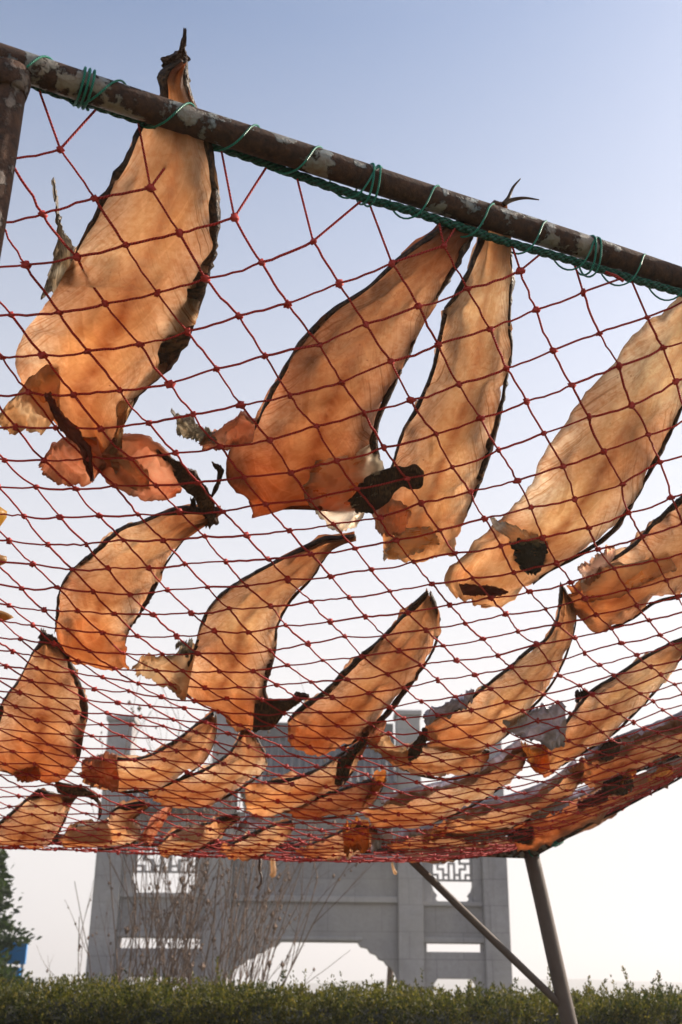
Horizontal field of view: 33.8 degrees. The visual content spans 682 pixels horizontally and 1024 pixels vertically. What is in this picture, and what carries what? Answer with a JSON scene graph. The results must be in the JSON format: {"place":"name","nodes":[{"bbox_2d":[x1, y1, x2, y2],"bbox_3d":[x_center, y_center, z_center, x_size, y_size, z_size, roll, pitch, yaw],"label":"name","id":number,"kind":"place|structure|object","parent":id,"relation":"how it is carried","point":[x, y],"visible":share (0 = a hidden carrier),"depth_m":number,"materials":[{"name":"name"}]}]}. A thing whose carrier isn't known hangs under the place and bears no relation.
{"place":"outdoors","nodes":[
{"label":"outdoors","id":0,"kind":"place"},
{"bbox_2d":[0,0,681,983],"label":"sky","id":1,"kind":"structure","parent":0,"point":[578,101],"materials":[{"name":"blue"}]},
{"bbox_2d":[23,976,681,997],"bbox_3d":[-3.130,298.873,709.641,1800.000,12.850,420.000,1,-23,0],"label":"hill","id":2,"kind":"structure","parent":0,"point":[447,984],"depth_m":608.42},
{"label":"ground","id":3,"kind":"structure","parent":0,"visible":0},
{"bbox_2d":[0,942,27,976],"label":"blue sign","id":4,"kind":"object","parent":3,"relation":"on","point":[18,955],"visible":0.38,"depth_m":14.11,"materials":[{"name":"paint"}]},
{"bbox_2d":[0,849,42,1001],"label":"conifer tree","id":5,"kind":"object","parent":3,"relation":"on","point":[9,971],"visible":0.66,"depth_m":13.32,"materials":[{"name":"green plant"}]},
{"bbox_2d":[45,858,179,986],"bbox_3d":[-1.786,3.720,8.476,1.200,2.112,0.866,-18,-29,37],"label":"bare shrub","id":6,"kind":"object","parent":3,"relation":"on","point":[120,969],"visible":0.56,"depth_m":8.60,"materials":[{"name":"brown plant"}]},
{"bbox_2d":[36,697,278,995],"bbox_3d":[-1.274,2.943,8.528,2.066,3.590,1.465,-10,-25,23],"label":"bare shrub","id":7,"kind":"object","parent":3,"relation":"on","point":[202,966],"visible":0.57,"depth_m":8.46,"materials":[{"name":"brown plant"}]},
{"bbox_2d":[109,667,380,1000],"bbox_3d":[-0.702,2.950,8.803,2.196,3.809,1.800,1,-23,0],"label":"bare shrub","id":8,"kind":"object","parent":3,"relation":"on","point":[263,907],"visible":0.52,"depth_m":8.54,"materials":[{"name":"brown plant"}]},
{"bbox_2d":[85,710,512,1010],"bbox_3d":[-0.670,6.245,19.080,7.190,5.848,2.075,1,-23,0],"label":"memorial archway","id":9,"kind":"object","parent":3,"relation":"on","point":[400,920],"visible":0.43,"depth_m":18.77,"materials":[{"name":"grey stone"}]},
{"bbox_2d":[0,956,681,1023],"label":"clipped hedge","id":10,"kind":"object","parent":3,"relation":"on","point":[61,1001],"visible":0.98,"depth_m":5.05,"materials":[{"name":"green plant"}]},
{"bbox_2d":[0,43,681,1023],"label":"drying rack","id":11,"kind":"object","parent":3,"relation":"on","point":[18,77],"visible":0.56,"depth_m":1.65,"materials":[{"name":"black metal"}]},
{"bbox_2d":[0,90,681,863],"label":"fishing net","id":12,"kind":"object","parent":11,"relation":"hanging from","point":[362,858],"visible":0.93,"depth_m":2.44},
{"bbox_2d":[0,507,6,525],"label":"dried scrap","id":13,"kind":"object","parent":12,"relation":"on","point":[2,517],"visible":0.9,"depth_m":2.17,"materials":[{"name":"orange food"}]},
{"bbox_2d":[0,555,6,565],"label":"dried scrap","id":14,"kind":"object","parent":12,"relation":"attached to","point":[3,558],"visible":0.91,"depth_m":2.29,"materials":[{"name":"orange food"}]},
{"bbox_2d":[0,610,13,620],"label":"dried scrap","id":15,"kind":"object","parent":12,"relation":"on","point":[5,616],"visible":0.95,"depth_m":2.46,"materials":[{"name":"orange food"}]},
{"bbox_2d":[0,627,87,783],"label":"dried fish","id":16,"kind":"object","parent":12,"relation":"on","point":[7,722],"visible":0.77,"depth_m":2.84},
{"bbox_2d":[0,766,101,848],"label":"dried fish","id":17,"kind":"object","parent":12,"relation":"on","point":[77,791],"visible":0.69,"depth_m":3.38},
{"bbox_2d":[58,799,149,849],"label":"dried fish","id":18,"kind":"object","parent":12,"relation":"on","point":[111,817],"visible":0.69,"depth_m":3.56},
{"bbox_2d":[0,28,220,528],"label":"dried fish","id":19,"kind":"object","parent":12,"relation":"on","point":[186,185],"visible":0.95,"depth_m":1.72},
{"bbox_2d":[54,504,222,670],"bbox_3d":[-0.458,0.165,2.305,0.215,0.155,0.734,10,-25,-21],"label":"dried fish","id":20,"kind":"object","parent":12,"relation":"on","point":[120,554],"visible":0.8,"depth_m":2.27},
{"bbox_2d":[79,712,216,792],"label":"dried fish","id":21,"kind":"object","parent":12,"relation":"on","point":[111,784],"visible":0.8,"depth_m":3.03},
{"bbox_2d":[138,807,239,858],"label":"dried fish","id":22,"kind":"object","parent":12,"relation":"on","point":[214,825],"visible":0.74,"depth_m":3.55},
{"bbox_2d":[148,728,266,808],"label":"dried fish","id":23,"kind":"object","parent":12,"relation":"on","point":[232,759],"visible":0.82,"depth_m":3.06},
{"bbox_2d":[132,531,355,732],"bbox_3d":[-0.141,0.287,2.433,0.396,0.219,0.829,16,-28,-32],"label":"dried fish","id":24,"kind":"object","parent":12,"relation":"on","point":[283,592],"visible":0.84,"depth_m":2.43},
{"bbox_2d":[220,814,295,861],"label":"dried fish","id":25,"kind":"object","parent":12,"relation":"on","point":[253,819],"visible":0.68,"depth_m":3.52},
{"bbox_2d":[256,857,262,889],"bbox_3d":[-0.280,1.243,3.858,0.023,0.108,0.016,1,-23,0],"label":"hanging scrap","id":26,"kind":"object","parent":12,"relation":"hanging from","point":[259,871],"visible":0.95,"depth_m":3.86,"materials":[{"name":"grey"}]},
{"bbox_2d":[270,858,275,877],"bbox_3d":[-0.235,1.234,3.899,0.024,0.068,0.021,1,-23,0],"label":"hanging scrap","id":27,"kind":"object","parent":12,"relation":"hanging from","point":[273,869],"visible":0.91,"depth_m":3.89,"materials":[{"name":"food"}]},
{"bbox_2d":[244,735,366,815],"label":"dried fish","id":28,"kind":"object","parent":12,"relation":"on","point":[358,746],"visible":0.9,"depth_m":3.08},
{"bbox_2d":[171,221,476,532],"bbox_3d":[0.025,-0.211,1.933,0.597,0.343,0.402,-13,-27,29],"label":"dried fish","id":29,"kind":"object","parent":12,"relation":"on","point":[427,276],"visible":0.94,"depth_m":1.87},
{"bbox_2d":[284,769,386,820],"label":"dried fish","id":30,"kind":"object","parent":12,"relation":"on","point":[347,804],"visible":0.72,"depth_m":3.18},
{"bbox_2d":[296,817,392,861],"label":"dried fish","id":31,"kind":"object","parent":12,"relation":"on","point":[360,844],"visible":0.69,"depth_m":3.51},
{"bbox_2d":[287,588,440,756],"bbox_3d":[0.075,0.396,2.593,0.214,0.198,0.787,12,-26,-25],"label":"dried fish","id":32,"kind":"object","parent":12,"relation":"on","point":[357,667],"visible":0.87,"depth_m":2.56},
{"bbox_2d":[391,862,396,874],"bbox_3d":[0.189,1.271,4.006,0.022,0.043,0.014,1,-23,0],"label":"hanging scrap","id":33,"kind":"object","parent":12,"relation":"hanging from","point":[394,870],"visible":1,"depth_m":4.00,"materials":[{"name":"orange food"}]},
{"bbox_2d":[363,720,489,780],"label":"dried fish","id":34,"kind":"object","parent":12,"relation":"on","point":[384,741],"visible":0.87,"depth_m":2.91},
{"bbox_2d":[361,740,526,828],"bbox_3d":[0.325,0.795,3.217,0.663,0.162,0.272,-20,-31,40],"label":"dried fish","id":35,"kind":"object","parent":12,"relation":"on","point":[496,758],"visible":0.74,"depth_m":3.18},
{"bbox_2d":[386,825,513,851],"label":"dried fish","id":36,"kind":"object","parent":12,"relation":"on","point":[412,834],"visible":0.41,"depth_m":3.60},
{"bbox_2d":[372,178,538,563],"bbox_3d":[0.177,-0.219,1.991,0.197,0.450,0.609,4,-24,-9],"label":"dried fish","id":37,"kind":"object","parent":12,"relation":"on","point":[474,357],"visible":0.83,"depth_m":1.91},
{"bbox_2d":[405,825,534,863],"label":"dried fish","id":38,"kind":"object","parent":12,"relation":"on","point":[469,838],"visible":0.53,"depth_m":4.19},
{"bbox_2d":[423,581,576,755],"bbox_3d":[0.411,0.392,2.623,0.279,0.214,0.740,11,-25,-24],"label":"dried fish","id":39,"kind":"object","parent":12,"relation":"on","point":[551,651],"visible":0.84,"depth_m":2.67},
{"bbox_2d":[436,761,583,837],"bbox_3d":[0.547,0.883,3.409,0.599,0.155,0.298,-20,-31,40],"label":"dried fish","id":40,"kind":"object","parent":12,"relation":"on","point":[550,790],"visible":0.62,"depth_m":3.36},
{"bbox_2d":[444,297,681,607],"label":"dried fish","id":41,"kind":"object","parent":12,"relation":"on","point":[643,379],"visible":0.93,"depth_m":2.07},
{"bbox_2d":[503,637,681,777],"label":"dried fish","id":42,"kind":"object","parent":12,"relation":"on","point":[553,740],"visible":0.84,"depth_m":2.82},
{"bbox_2d":[513,755,681,851],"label":"dried fish","id":43,"kind":"object","parent":12,"relation":"on","point":[549,838],"visible":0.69,"depth_m":3.62},
{"bbox_2d":[571,768,636,836],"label":"dried fish","id":44,"kind":"object","parent":12,"relation":"on","point":[594,825],"visible":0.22,"depth_m":4.54},
{"bbox_2d":[566,496,681,632],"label":"dried fish","id":45,"kind":"object","parent":12,"relation":"on","point":[667,543],"visible":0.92,"depth_m":2.30},
{"bbox_2d":[568,710,681,787],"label":"dried fish","id":46,"kind":"object","parent":12,"relation":"on","point":[666,725],"visible":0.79,"depth_m":3.14},
{"bbox_2d":[26,55,681,300],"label":"lashing cord","id":47,"kind":"object","parent":11,"relation":"attached to","point":[88,100],"visible":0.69,"depth_m":1.65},
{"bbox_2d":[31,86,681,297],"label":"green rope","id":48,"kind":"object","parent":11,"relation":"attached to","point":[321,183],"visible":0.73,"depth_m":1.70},
{"bbox_2d":[528,807,618,856],"bbox_3d":[0.795,1.234,4.324,0.758,0.178,0.302,-16,-28,34],"label":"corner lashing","id":49,"kind":"object","parent":11,"relation":"attached to","point":[555,844],"visible":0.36,"depth_m":4.33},
{"bbox_2d":[386,967,392,987],"bbox_3d":[0.808,8.340,18.733,0.170,1.754,0.120,1,-23,0],"label":"wooden post","id":50,"kind":"object","parent":3,"relation":"on","point":[389,973],"visible":0.28,"depth_m":18.92,"materials":[{"name":"brown wood"}]}
]}

